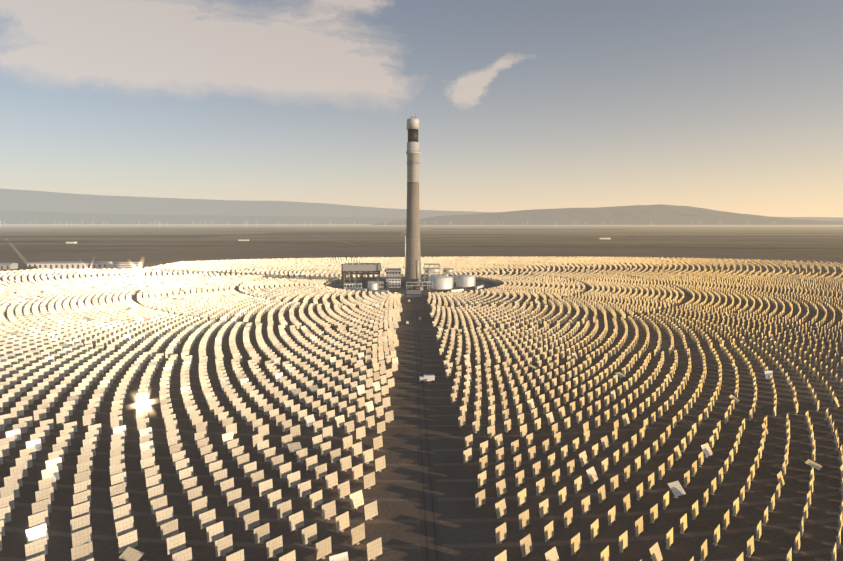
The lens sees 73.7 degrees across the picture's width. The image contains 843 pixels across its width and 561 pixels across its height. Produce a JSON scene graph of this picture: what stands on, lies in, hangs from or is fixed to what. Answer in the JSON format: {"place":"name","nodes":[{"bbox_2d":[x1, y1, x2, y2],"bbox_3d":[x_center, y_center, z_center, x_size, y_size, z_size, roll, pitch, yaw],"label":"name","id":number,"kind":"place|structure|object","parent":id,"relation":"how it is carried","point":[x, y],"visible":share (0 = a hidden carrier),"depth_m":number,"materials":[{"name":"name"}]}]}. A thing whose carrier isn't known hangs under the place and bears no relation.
{"place":"outdoors","nodes":[
{"label":"outdoors","id":0,"kind":"place"},
{"bbox_2d":[0,263,17,268],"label":"building","id":1,"kind":"structure","parent":0,"point":[8,265],"depth_m":915.97,"materials":[{"name":"white metal"}]},
{"bbox_2d":[6,231,802,263],"bbox_3d":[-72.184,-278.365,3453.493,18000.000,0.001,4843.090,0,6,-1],"label":"roads","id":2,"kind":"structure","parent":0,"point":[23,259],"depth_m":1798.72,"materials":[{"name":"beige"}]},
{"bbox_2d":[331,277,494,294],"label":"ring road","id":3,"kind":"structure","parent":0,"point":[490,286],"depth_m":680.30,"materials":[{"name":"grey asphalt"}]},
{"bbox_2d":[0,224,842,560],"bbox_3d":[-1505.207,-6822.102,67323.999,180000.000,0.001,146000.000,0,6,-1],"label":"ground","id":4,"kind":"structure","parent":0,"point":[468,528],"depth_m":211.25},
{"bbox_2d":[27,262,38,266],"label":"building","id":5,"kind":"structure","parent":4,"relation":"on","point":[31,264],"depth_m":963.83,"materials":[{"name":"white paint"}]},
{"bbox_2d":[37,261,112,268],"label":"building","id":6,"kind":"structure","parent":4,"relation":"on","point":[78,265],"depth_m":927.84,"materials":[{"name":"white paint"}]},
{"bbox_2d":[112,262,141,268],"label":"building","id":7,"kind":"structure","parent":4,"relation":"on","point":[126,265],"depth_m":920.33,"materials":[{"name":"white paint"}]},
{"bbox_2d":[66,238,610,243],"bbox_3d":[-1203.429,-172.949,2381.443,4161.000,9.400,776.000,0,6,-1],"label":"sheds","id":8,"kind":"object","parent":4,"relation":"on","point":[248,240],"visible":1,"depth_m":2356.25,"materials":[{"name":"white paint"}]},
{"bbox_2d":[344,283,361,288],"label":"building","id":9,"kind":"structure","parent":4,"relation":"on","point":[354,285],"depth_m":645.27,"materials":[{"name":"white paint"}]},
{"bbox_2d":[341,263,380,283],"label":"air-cooled condenser","id":10,"kind":"object","parent":4,"relation":"on","point":[352,268],"visible":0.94,"depth_m":695.81,"materials":[{"name":"metal"}]},
{"bbox_2d":[368,282,378,289],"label":"water tank","id":11,"kind":"object","parent":4,"relation":"on","point":[373,286],"visible":1,"depth_m":632.73,"materials":[{"name":"grey metal"}]},
{"bbox_2d":[368,281,383,287],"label":"building","id":12,"kind":"structure","parent":4,"relation":"on","point":[381,284],"depth_m":653.63,"materials":[{"name":"white metal"}]},
{"bbox_2d":[386,268,400,284],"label":"building","id":13,"kind":"structure","parent":4,"relation":"on","point":[393,272],"depth_m":680.79,"materials":[{"name":"white metal"}]},
{"bbox_2d":[389,278,400,287],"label":"building","id":14,"kind":"structure","parent":4,"relation":"on","point":[394,282],"depth_m":656.72,"materials":[{"name":"white paint"}]},
{"bbox_2d":[354,236,465,291],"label":"pipework","id":15,"kind":"object","parent":4,"relation":"on","point":[421,287],"visible":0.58,"depth_m":672.50,"materials":[{"name":"grey metal"}]},
{"bbox_2d":[405,113,420,284],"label":"tower","id":16,"kind":"structure","parent":4,"relation":"on","point":[413,253],"depth_m":673.71,"materials":[{"name":"concrete"}]},
{"bbox_2d":[325,275,500,295],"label":"perimeter wall","id":17,"kind":"structure","parent":4,"relation":"on","point":[387,291],"depth_m":626.95,"materials":[{"name":"white paint"}]},
{"bbox_2d":[406,282,431,288],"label":"pipe rack","id":18,"kind":"object","parent":4,"relation":"on","point":[427,285],"visible":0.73,"depth_m":641.53,"materials":[{"name":"grey metal"}]},
{"bbox_2d":[0,256,842,560],"bbox_3d":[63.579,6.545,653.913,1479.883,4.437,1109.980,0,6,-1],"label":"heliostats","id":19,"kind":"object","parent":4,"relation":"on","point":[44,338],"visible":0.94,"depth_m":288.77,"materials":[{"name":"metal"}]},
{"bbox_2d":[0,227,842,242],"bbox_3d":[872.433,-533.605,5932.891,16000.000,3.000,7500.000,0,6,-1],"label":"solar farms","id":20,"kind":"object","parent":4,"relation":"on","point":[191,236],"visible":1,"depth_m":3617.31,"materials":[{"name":"grey"}]},
{"bbox_2d":[419,375,434,382],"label":"box truck","id":21,"kind":"object","parent":4,"relation":"on","point":[426,378],"visible":1,"depth_m":266.53,"materials":[{"name":"white metal"}]},
{"bbox_2d":[424,264,439,284],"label":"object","id":22,"kind":"object","parent":4,"relation":"on","point":[429,270],"visible":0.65,"depth_m":685.59,"materials":[{"name":"grey metal"}]},
{"bbox_2d":[428,274,452,288],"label":"storage tank","id":23,"kind":"object","parent":4,"relation":"on","point":[439,281],"visible":1,"depth_m":642.24,"materials":[{"name":"grey metal"}]},
{"bbox_2d":[443,268,453,283],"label":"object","id":24,"kind":"object","parent":4,"relation":"on","point":[446,271],"visible":0.62,"depth_m":700.44,"materials":[{"name":"grey metal"}]},
{"bbox_2d":[456,273,475,286],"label":"storage tank","id":25,"kind":"object","parent":4,"relation":"on","point":[468,281],"visible":1,"depth_m":663.38,"materials":[{"name":"grey metal"}]},
{"bbox_2d":[0,189,842,220],"bbox_3d":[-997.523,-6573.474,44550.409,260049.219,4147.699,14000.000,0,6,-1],"label":"distant mountains","id":26,"kind":"structure","parent":0,"point":[24,200],"depth_m":47815.97,"materials":[{"name":"blue"}]},
{"bbox_2d":[0,211,842,223],"bbox_3d":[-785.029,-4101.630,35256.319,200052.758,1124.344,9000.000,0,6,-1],"label":"range foot","id":27,"kind":"object","parent":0,"point":[21,217],"visible":0.56,"depth_m":35685.22},
{"bbox_2d":[0,0,842,216],"label":"sky","id":28,"kind":"structure","parent":0,"point":[734,106],"materials":[{"name":"blue"}]},
{"bbox_2d":[406,290,443,560],"bbox_3d":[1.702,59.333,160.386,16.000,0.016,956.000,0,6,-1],"label":"roads","id":29,"kind":"structure","parent":0,"point":[431,541],"depth_m":174.81,"materials":[{"name":"grey asphalt"}]},
{"bbox_2d":[372,204,842,224],"bbox_3d":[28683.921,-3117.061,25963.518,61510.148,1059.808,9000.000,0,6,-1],"label":"distant mountain","id":30,"kind":"structure","parent":0,"point":[660,214],"depth_m":25499.62,"materials":[{"name":"grey stone"}]}
]}

